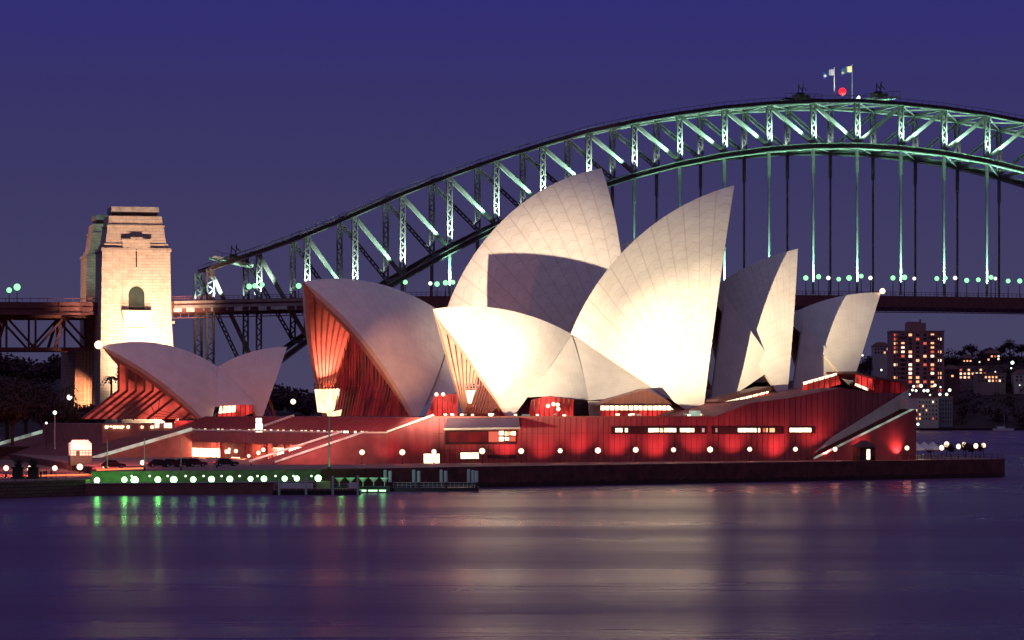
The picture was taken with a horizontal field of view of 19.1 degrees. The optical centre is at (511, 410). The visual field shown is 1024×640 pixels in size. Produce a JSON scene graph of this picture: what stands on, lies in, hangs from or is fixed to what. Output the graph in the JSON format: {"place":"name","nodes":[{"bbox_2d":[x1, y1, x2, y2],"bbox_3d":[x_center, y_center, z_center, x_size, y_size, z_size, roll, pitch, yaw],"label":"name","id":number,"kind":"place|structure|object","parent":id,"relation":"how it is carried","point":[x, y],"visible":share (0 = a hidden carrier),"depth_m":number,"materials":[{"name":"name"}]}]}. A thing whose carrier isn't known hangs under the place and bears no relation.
{"place":"outdoors","nodes":[
{"label":"outdoors","id":0,"kind":"place"},
{"bbox_2d":[0,439,28,456],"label":"terrain","id":1,"kind":"structure","parent":0,"point":[5,450],"depth_m":715.46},
{"bbox_2d":[0,392,34,445],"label":"tree","id":2,"kind":"object","parent":1,"relation":"on","point":[12,410],"visible":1,"depth_m":717.76,"materials":[{"name":"green plant"}]},
{"bbox_2d":[0,372,38,439],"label":"tree","id":3,"kind":"object","parent":1,"relation":"on","point":[6,423],"visible":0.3,"depth_m":799.39,"materials":[{"name":"green plant"}]},
{"bbox_2d":[0,378,58,434],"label":"tree","id":4,"kind":"object","parent":1,"relation":"on","point":[8,389],"visible":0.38,"depth_m":789.18,"materials":[{"name":"green plant"}]},
{"bbox_2d":[11,387,59,429],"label":"tree","id":5,"kind":"object","parent":1,"relation":"on","point":[41,398],"visible":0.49,"depth_m":776.77,"materials":[{"name":"green plant"}]},
{"bbox_2d":[33,399,80,423],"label":"tree","id":6,"kind":"object","parent":1,"relation":"on","point":[56,406],"visible":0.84,"depth_m":763.23,"materials":[{"name":"green plant"}]},
{"bbox_2d":[56,406,89,422],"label":"tree","id":7,"kind":"object","parent":1,"relation":"on","point":[73,415],"visible":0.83,"depth_m":758.04,"materials":[{"name":"green plant"}]},
{"bbox_2d":[78,403,104,422],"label":"tree","id":8,"kind":"object","parent":1,"relation":"on","point":[87,408],"visible":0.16,"depth_m":817.58,"materials":[{"name":"green plant"}]},
{"bbox_2d":[11,459,24,478],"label":"gate pier","id":9,"kind":"structure","parent":0,"point":[18,470],"depth_m":507.25,"materials":[{"name":"black stone"}]},
{"bbox_2d":[26,459,40,478],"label":"gate pier","id":10,"kind":"structure","parent":0,"point":[33,469],"depth_m":507.25,"materials":[{"name":"black metal"}]},
{"bbox_2d":[0,473,81,480],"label":"road","id":11,"kind":"structure","parent":0,"point":[54,478],"depth_m":516.04,"materials":[{"name":"grey asphalt"}]},
{"bbox_2d":[39,474,88,475],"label":"kerb light","id":12,"kind":"object","parent":11,"relation":"on","point":[65,475],"visible":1,"depth_m":513.44,"materials":[{"name":"orange"}]},
{"bbox_2d":[77,464,82,473],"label":"street lamp","id":13,"kind":"object","parent":11,"relation":"on","point":[79,467],"visible":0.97,"depth_m":533.68,"materials":[{"name":"white glass"}]},
{"bbox_2d":[54,386,78,410],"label":"palm tree","id":14,"kind":"object","parent":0,"point":[65,389],"visible":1,"depth_m":759.77,"materials":[{"name":"green plant"}]},
{"bbox_2d":[100,376,116,394],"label":"palm tree","id":15,"kind":"object","parent":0,"point":[110,379],"visible":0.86,"depth_m":799.76,"materials":[{"name":"green plant"}]},
{"bbox_2d":[0,372,321,435],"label":"hill","id":16,"kind":"structure","parent":0,"point":[32,427],"depth_m":1330.29,"materials":[{"name":"green plant"}]},
{"bbox_2d":[0,352,320,415],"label":"woods","id":17,"kind":"object","parent":16,"relation":"on","point":[280,397],"visible":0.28,"depth_m":1404.46,"materials":[{"name":"green plant"}]},
{"bbox_2d":[85,480,329,495],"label":"quay path","id":18,"kind":"structure","parent":0,"point":[181,488],"depth_m":506.10,"materials":[{"name":"grey concrete"}]},
{"bbox_2d":[131,476,137,482],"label":"quay lamp","id":19,"kind":"object","parent":18,"relation":"on","point":[134,479],"visible":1,"depth_m":505.20,"materials":[{"name":"white glass"}]},
{"bbox_2d":[170,476,176,481],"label":"quay lamp","id":20,"kind":"object","parent":18,"relation":"on","point":[173,478],"visible":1,"depth_m":508.16,"materials":[{"name":"white glass"}]},
{"bbox_2d":[85,481,316,483],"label":"kerb edging","id":21,"kind":"object","parent":18,"relation":"on","point":[198,482],"visible":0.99,"depth_m":506.52,"materials":[{"name":"grey concrete"}]},
{"bbox_2d":[92,469,320,482],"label":"quay wall","id":22,"kind":"structure","parent":18,"relation":"on","point":[113,476],"depth_m":516.07,"materials":[{"name":"stone"}]},
{"bbox_2d":[97,467,142,470],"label":"kerb light","id":23,"kind":"object","parent":22,"relation":"on","point":[119,469],"visible":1,"depth_m":511.12,"materials":[{"name":"orange"}]},
{"bbox_2d":[16,454,995,470],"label":"pavement","id":24,"kind":"structure","parent":0,"point":[134,462],"depth_m":572.36,"materials":[{"name":"grey concrete"}]},
{"bbox_2d":[68,440,91,465],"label":"marquee","id":25,"kind":"object","parent":24,"relation":"on","point":[80,451],"visible":0.99,"depth_m":573.59,"materials":[{"name":"white fabric"}]},
{"bbox_2d":[106,439,107,470],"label":"flagpole","id":26,"kind":"object","parent":24,"relation":"on","point":[107,455],"visible":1,"depth_m":511.95,"materials":[{"name":"black metal"}]},
{"bbox_2d":[100,460,125,467],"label":"parked car","id":27,"kind":"object","parent":24,"relation":"on","point":[113,463],"visible":0.91,"depth_m":535.20,"materials":[{"name":"black paint"}]},
{"bbox_2d":[143,438,145,469],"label":"flagpole","id":28,"kind":"object","parent":24,"relation":"on","point":[144,468],"visible":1,"depth_m":515.92,"materials":[{"name":"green metal"}]},
{"bbox_2d":[147,459,172,466],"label":"parked car","id":29,"kind":"object","parent":24,"relation":"on","point":[156,462],"visible":1,"depth_m":544.18,"materials":[{"name":"paint"}]},
{"bbox_2d":[163,459,184,466],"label":"parked car","id":30,"kind":"object","parent":24,"relation":"on","point":[175,462],"visible":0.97,"depth_m":547.36,"materials":[{"name":"black paint"}]},
{"bbox_2d":[174,458,196,466],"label":"parked car","id":31,"kind":"object","parent":24,"relation":"on","point":[187,462],"visible":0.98,"depth_m":550.41,"materials":[{"name":"paint"}]},
{"bbox_2d":[186,458,207,466],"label":"parked car","id":32,"kind":"object","parent":24,"relation":"on","point":[199,462],"visible":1,"depth_m":551.33,"materials":[{"name":"black paint"}]},
{"bbox_2d":[213,458,238,465],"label":"parked car","id":33,"kind":"object","parent":24,"relation":"on","point":[222,461],"visible":0.99,"depth_m":555.22,"materials":[{"name":"paint"}]},
{"bbox_2d":[327,417,330,469],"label":"flagpole","id":34,"kind":"object","parent":24,"relation":"on","point":[329,468],"visible":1,"depth_m":521.90,"materials":[{"name":"black metal"}]},
{"bbox_2d":[399,449,404,463],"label":"street lamp","id":35,"kind":"object","parent":24,"relation":"on","point":[402,452],"visible":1,"depth_m":576.44,"materials":[{"name":"white glass"}]},
{"bbox_2d":[850,440,876,460],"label":"kiosk","id":36,"kind":"object","parent":24,"relation":"on","point":[863,450],"visible":1,"depth_m":616.66,"materials":[{"name":"stone"}]},
{"bbox_2d":[916,442,925,457],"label":"parasol","id":37,"kind":"object","parent":24,"relation":"on","point":[919,447],"visible":0.45,"depth_m":646.78,"materials":[{"name":"white fabric"}]},
{"bbox_2d":[920,442,934,457],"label":"parasol","id":38,"kind":"object","parent":24,"relation":"on","point":[926,445],"visible":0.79,"depth_m":649.96,"materials":[{"name":"white fabric"}]},
{"bbox_2d":[929,441,939,457],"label":"parasol","id":39,"kind":"object","parent":24,"relation":"on","point":[933,445],"visible":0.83,"depth_m":653.24,"materials":[{"name":"white fabric"}]},
{"bbox_2d":[944,444,954,456],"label":"tree","id":40,"kind":"object","parent":24,"relation":"on","point":[950,448],"visible":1,"depth_m":659.74,"materials":[{"name":"green plant"}]},
{"bbox_2d":[960,442,971,455],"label":"tree","id":41,"kind":"object","parent":24,"relation":"on","point":[966,447],"visible":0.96,"depth_m":659.75,"materials":[{"name":"green plant"}]},
{"bbox_2d":[974,442,984,456],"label":"tree","id":42,"kind":"object","parent":24,"relation":"on","point":[980,448],"visible":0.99,"depth_m":659.65,"materials":[{"name":"green plant"}]},
{"bbox_2d":[0,430,1023,639],"bbox_3d":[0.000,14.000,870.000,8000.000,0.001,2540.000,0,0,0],"label":"water","id":43,"kind":"structure","parent":0,"point":[918,559],"depth_m":280.17,"materials":[{"name":"purple liquid"}]},
{"bbox_2d":[0,459,91,498],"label":"promenade","id":44,"kind":"structure","parent":43,"relation":"in","point":[74,486],"depth_m":494.28,"materials":[{"name":"concrete"}]},
{"bbox_2d":[0,474,54,480],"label":"railing","id":45,"kind":"object","parent":44,"relation":"on","point":[28,474],"visible":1,"depth_m":492.77,"materials":[{"name":"black metal"}]},
{"bbox_2d":[272,475,361,494],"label":"pontoon","id":46,"kind":"object","parent":43,"relation":"on","point":[305,488],"visible":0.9,"depth_m":504.00,"materials":[{"name":"black metal"}]},
{"bbox_2d":[334,486,390,491],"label":"stand platform","id":47,"kind":"structure","parent":43,"relation":"in","point":[375,487],"depth_m":520.50,"materials":[{"name":"black metal"}]},
{"bbox_2d":[360,489,388,492],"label":"float","id":48,"kind":"object","parent":43,"relation":"on","point":[387,490],"visible":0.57,"depth_m":515.35,"materials":[{"name":"white metal"}]},
{"bbox_2d":[383,469,478,490],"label":"jetty","id":49,"kind":"object","parent":43,"relation":"in","point":[474,476],"visible":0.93,"depth_m":526.37,"materials":[{"name":"black metal"}]},
{"bbox_2d":[7,454,1004,487],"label":"broadwalk","id":50,"kind":"structure","parent":43,"relation":"in","point":[556,475],"depth_m":581.32,"materials":[{"name":"concrete"}]},
{"bbox_2d":[0,168,917,464],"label":"opera house","id":51,"kind":"structure","parent":50,"relation":"on","point":[568,324],"depth_m":644.23,"materials":[{"name":"tile"}]},
{"bbox_2d":[53,411,56,448],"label":"street lamp","id":52,"kind":"object","parent":51,"relation":"on","point":[54,412],"visible":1,"depth_m":699.90,"materials":[{"name":"black"}]},
{"bbox_2d":[175,421,190,426],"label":"window","id":53,"kind":"structure","parent":51,"relation":"in","point":[177,423],"depth_m":694.40,"materials":[{"name":"red glass"}]},
{"bbox_2d":[219,406,235,412],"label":"foyer window","id":54,"kind":"structure","parent":51,"relation":"in","point":[226,409],"depth_m":704.56,"materials":[{"name":"white glass"}]},
{"bbox_2d":[218,405,253,415],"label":"foyer window","id":55,"kind":"structure","parent":51,"relation":"in","point":[238,406],"depth_m":706.46,"materials":[{"name":"red glass"}]},
{"bbox_2d":[256,418,261,429],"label":"sign pillar","id":56,"kind":"structure","parent":51,"relation":"on","point":[258,424],"depth_m":639.75,"materials":[{"name":"white"}]},
{"bbox_2d":[426,394,457,415],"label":"foyer window","id":57,"kind":"structure","parent":51,"relation":"in","point":[455,399],"depth_m":652.73,"materials":[{"name":"red glass"}]},
{"bbox_2d":[529,396,572,415],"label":"foyer window","id":58,"kind":"structure","parent":51,"relation":"in","point":[563,402],"depth_m":626.04,"materials":[{"name":"red glass"}]},
{"bbox_2d":[601,410,670,415],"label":"foyer window","id":59,"kind":"structure","parent":51,"relation":"in","point":[622,412],"depth_m":632.95,"materials":[{"name":"red glass"}]},
{"bbox_2d":[601,406,672,409],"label":"foyer window","id":60,"kind":"structure","parent":51,"relation":"in","point":[602,407],"depth_m":633.42,"materials":[{"name":"white glass"}]},
{"bbox_2d":[802,374,840,389],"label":"foyer window","id":61,"kind":"structure","parent":51,"relation":"in","point":[832,379],"depth_m":635.74,"materials":[{"name":"red glass"}]},
{"bbox_2d":[855,375,873,389],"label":"foyer window","id":62,"kind":"structure","parent":51,"relation":"in","point":[858,378],"depth_m":633.11,"materials":[{"name":"red glass"}]},
{"bbox_2d":[855,380,905,392],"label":"foyer window","id":63,"kind":"structure","parent":51,"relation":"in","point":[886,384],"depth_m":636.83,"materials":[{"name":"red glass"}]},
{"bbox_2d":[897,454,1002,459],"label":"railing","id":64,"kind":"object","parent":50,"relation":"on","point":[931,458],"visible":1,"depth_m":627.54,"materials":[{"name":"black metal"}]},
{"bbox_2d":[968,444,974,453],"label":"tree","id":65,"kind":"object","parent":50,"relation":"on","point":[972,449],"visible":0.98,"depth_m":663.41,"materials":[{"name":"green plant"}]},
{"bbox_2d":[992,427,1013,430],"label":"yacht","id":66,"kind":"object","parent":43,"relation":"on","point":[1002,429],"visible":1,"depth_m":2083.58,"materials":[{"name":"white paint"}]},
{"bbox_2d":[0,0,1023,415],"label":"sky","id":67,"kind":"structure","parent":0,"point":[248,124],"materials":[{"name":"blue"}]},
{"bbox_2d":[788,356,1023,427],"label":"hill","id":68,"kind":"structure","parent":0,"point":[976,420],"depth_m":2182.09,"materials":[{"name":"green plant"}]},
{"bbox_2d":[861,355,872,374],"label":"tree","id":69,"kind":"object","parent":68,"relation":"on","point":[868,359],"visible":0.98,"depth_m":2299.17,"materials":[{"name":"green plant"}]},
{"bbox_2d":[871,342,886,377],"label":"house","id":70,"kind":"structure","parent":68,"relation":"on","point":[879,355],"depth_m":2290.00,"materials":[{"name":"black concrete"}]},
{"bbox_2d":[887,319,944,397],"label":"apartment tower","id":71,"kind":"structure","parent":68,"relation":"on","point":[915,354],"depth_m":2165.00,"materials":[{"name":"brick"}]},
{"bbox_2d":[853,350,1023,427],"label":"woods","id":72,"kind":"object","parent":68,"relation":"on","point":[997,416],"visible":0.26,"depth_m":2209.44,"materials":[{"name":"green plant"}]},
{"bbox_2d":[944,365,958,403],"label":"house","id":73,"kind":"structure","parent":68,"relation":"on","point":[951,377],"depth_m":2200.00,"materials":[{"name":"black"}]},
{"bbox_2d":[944,348,960,365],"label":"tree","id":74,"kind":"object","parent":68,"relation":"on","point":[946,361],"visible":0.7,"depth_m":2296.94,"materials":[{"name":"green plant"}]},
{"bbox_2d":[944,354,963,365],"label":"tree","id":75,"kind":"object","parent":68,"relation":"on","point":[957,361],"visible":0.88,"depth_m":2297.67,"materials":[{"name":"green plant"}]},
{"bbox_2d":[956,350,966,357],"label":"tree","id":76,"kind":"object","parent":68,"relation":"on","point":[961,353],"visible":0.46,"depth_m":2387.95,"materials":[{"name":"green plant"}]},
{"bbox_2d":[959,354,972,365],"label":"house","id":77,"kind":"structure","parent":68,"relation":"on","point":[967,359],"depth_m":2330.00,"materials":[{"name":"black"}]},
{"bbox_2d":[962,343,978,356],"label":"tree","id":78,"kind":"object","parent":68,"relation":"on","point":[972,349],"visible":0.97,"depth_m":2398.14,"materials":[{"name":"green plant"}]},
{"bbox_2d":[956,366,987,386],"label":"house","id":79,"kind":"structure","parent":68,"relation":"on","point":[966,376],"depth_m":2270.00,"materials":[{"name":"brick"}]},
{"bbox_2d":[979,361,979,393],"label":"shore lamp","id":80,"kind":"object","parent":68,"relation":"on","point":[979,377],"visible":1,"depth_m":2224.91,"materials":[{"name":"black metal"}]},
{"bbox_2d":[973,373,1005,395],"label":"house","id":81,"kind":"structure","parent":68,"relation":"on","point":[988,383],"depth_m":2230.00,"materials":[{"name":"concrete"}]},
{"bbox_2d":[983,350,1001,365],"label":"house","id":82,"kind":"structure","parent":68,"relation":"on","point":[992,357],"depth_m":2370.00,"materials":[{"name":"black"}]},
{"bbox_2d":[998,358,998,395],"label":"shore lamp","id":83,"kind":"object","parent":68,"relation":"on","point":[998,376],"visible":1,"depth_m":2224.92,"materials":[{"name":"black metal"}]},
{"bbox_2d":[994,345,1006,358],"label":"tree","id":84,"kind":"object","parent":68,"relation":"on","point":[1001,349],"visible":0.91,"depth_m":2398.74,"materials":[{"name":"green plant"}]},
{"bbox_2d":[1002,339,1017,352],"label":"tree","id":85,"kind":"object","parent":68,"relation":"on","point":[1008,344],"visible":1,"depth_m":2397.77,"materials":[{"name":"green plant"}]},
{"bbox_2d":[1011,361,1013,394],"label":"shore lamp","id":86,"kind":"object","parent":68,"relation":"on","point":[1012,362],"visible":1,"depth_m":2224.91,"materials":[{"name":"black metal"}]},
{"bbox_2d":[1011,369,1023,393],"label":"house","id":87,"kind":"structure","parent":68,"relation":"on","point":[1018,377],"depth_m":2230.00,"materials":[{"name":"black"}]},
{"bbox_2d":[1013,344,1023,357],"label":"tree","id":88,"kind":"object","parent":68,"relation":"on","point":[1020,348],"visible":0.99,"depth_m":2398.52,"materials":[{"name":"green plant"}]},
{"bbox_2d":[916,428,1023,429],"bbox_3d":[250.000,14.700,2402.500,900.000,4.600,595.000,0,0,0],"label":"shore","id":89,"kind":"structure","parent":0,"point":[961,429],"depth_m":2109.67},
{"bbox_2d":[908,398,938,427],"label":"apartment block","id":90,"kind":"structure","parent":89,"relation":"on","point":[927,413],"depth_m":2122.00,"materials":[{"name":"concrete"}]},
{"bbox_2d":[936,396,952,426],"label":"apartment block","id":91,"kind":"structure","parent":89,"relation":"on","point":[945,414],"depth_m":2128.00,"materials":[{"name":"brick"}]},
{"bbox_3d":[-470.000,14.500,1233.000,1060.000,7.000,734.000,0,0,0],"label":"ground","id":92,"kind":"structure","parent":0,"visible":0},
{"bbox_2d":[60,351,93,422],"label":"bridge abutment","id":93,"kind":"object","parent":92,"relation":"on","point":[77,370],"visible":0.38,"depth_m":1135.56,"materials":[{"name":"stone"}]},
{"bbox_2d":[0,298,97,351],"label":"approach span","id":94,"kind":"object","parent":93,"relation":"on","point":[60,313],"visible":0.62,"depth_m":1118.58,"materials":[{"name":"metal"}]},
{"bbox_2d":[14,284,19,301],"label":"street lamp","id":95,"kind":"object","parent":94,"relation":"on","point":[16,286],"visible":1,"depth_m":1110.16,"materials":[{"name":"glass"}]},
{"bbox_2d":[79,215,107,346],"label":"stone pylon","id":96,"kind":"object","parent":92,"relation":"on","point":[88,267],"visible":0.06,"depth_m":1155.28,"materials":[{"name":"stone"}]},
{"bbox_2d":[93,206,171,422],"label":"stone pylon","id":97,"kind":"object","parent":92,"relation":"on","point":[133,279],"visible":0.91,"depth_m":1108.35,"materials":[{"name":"stone"}]},
{"bbox_2d":[171,95,1023,415],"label":"harbour bridge","id":98,"kind":"structure","parent":97,"relation":"on","point":[987,303],"depth_m":1190.09,"materials":[{"name":"metal"}]},
{"bbox_2d":[209,244,255,267],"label":"maintenance crane","id":99,"kind":"object","parent":98,"relation":"on","point":[243,264],"visible":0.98,"depth_m":1142.29,"materials":[{"name":"black metal"}]},
{"bbox_2d":[776,83,819,100],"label":"maintenance crane","id":100,"kind":"object","parent":98,"relation":"on","point":[797,95],"visible":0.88,"depth_m":1197.46,"materials":[{"name":"black metal"}]},
{"bbox_2d":[803,276,807,294],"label":"street lamp","id":101,"kind":"object","parent":98,"relation":"on","point":[805,278],"visible":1,"depth_m":1186.61,"materials":[{"name":"green glass"}]},
{"bbox_2d":[816,274,820,294],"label":"street lamp","id":102,"kind":"object","parent":98,"relation":"on","point":[818,276],"visible":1,"depth_m":1187.80,"materials":[{"name":"green glass"}]},
{"bbox_2d":[823,67,834,98],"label":"flagpole","id":103,"kind":"object","parent":98,"relation":"on","point":[828,73],"visible":1,"depth_m":1198.08,"materials":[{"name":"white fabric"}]},
{"bbox_2d":[839,88,845,94],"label":"warning beacon","id":104,"kind":"object","parent":98,"relation":"on","point":[842,91],"visible":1,"depth_m":1204.36,"materials":[{"name":"glass"}]},
{"bbox_2d":[841,64,852,98],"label":"flagpole","id":105,"kind":"object","parent":98,"relation":"on","point":[846,70],"visible":0.96,"depth_m":1212.73,"materials":[{"name":"metal"}]},
{"bbox_2d":[865,82,900,100],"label":"maintenance crane","id":106,"kind":"object","parent":98,"relation":"on","point":[880,95],"visible":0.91,"depth_m":1205.94,"materials":[{"name":"black metal"}]},
{"bbox_2d":[902,275,906,295],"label":"street lamp","id":107,"kind":"object","parent":98,"relation":"on","point":[904,277],"visible":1,"depth_m":1196.60,"materials":[{"name":"green glass"}]},
{"bbox_2d":[1017,279,1021,297],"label":"street lamp","id":108,"kind":"object","parent":98,"relation":"on","point":[1019,281],"visible":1,"depth_m":1208.92,"materials":[{"name":"green metal"}]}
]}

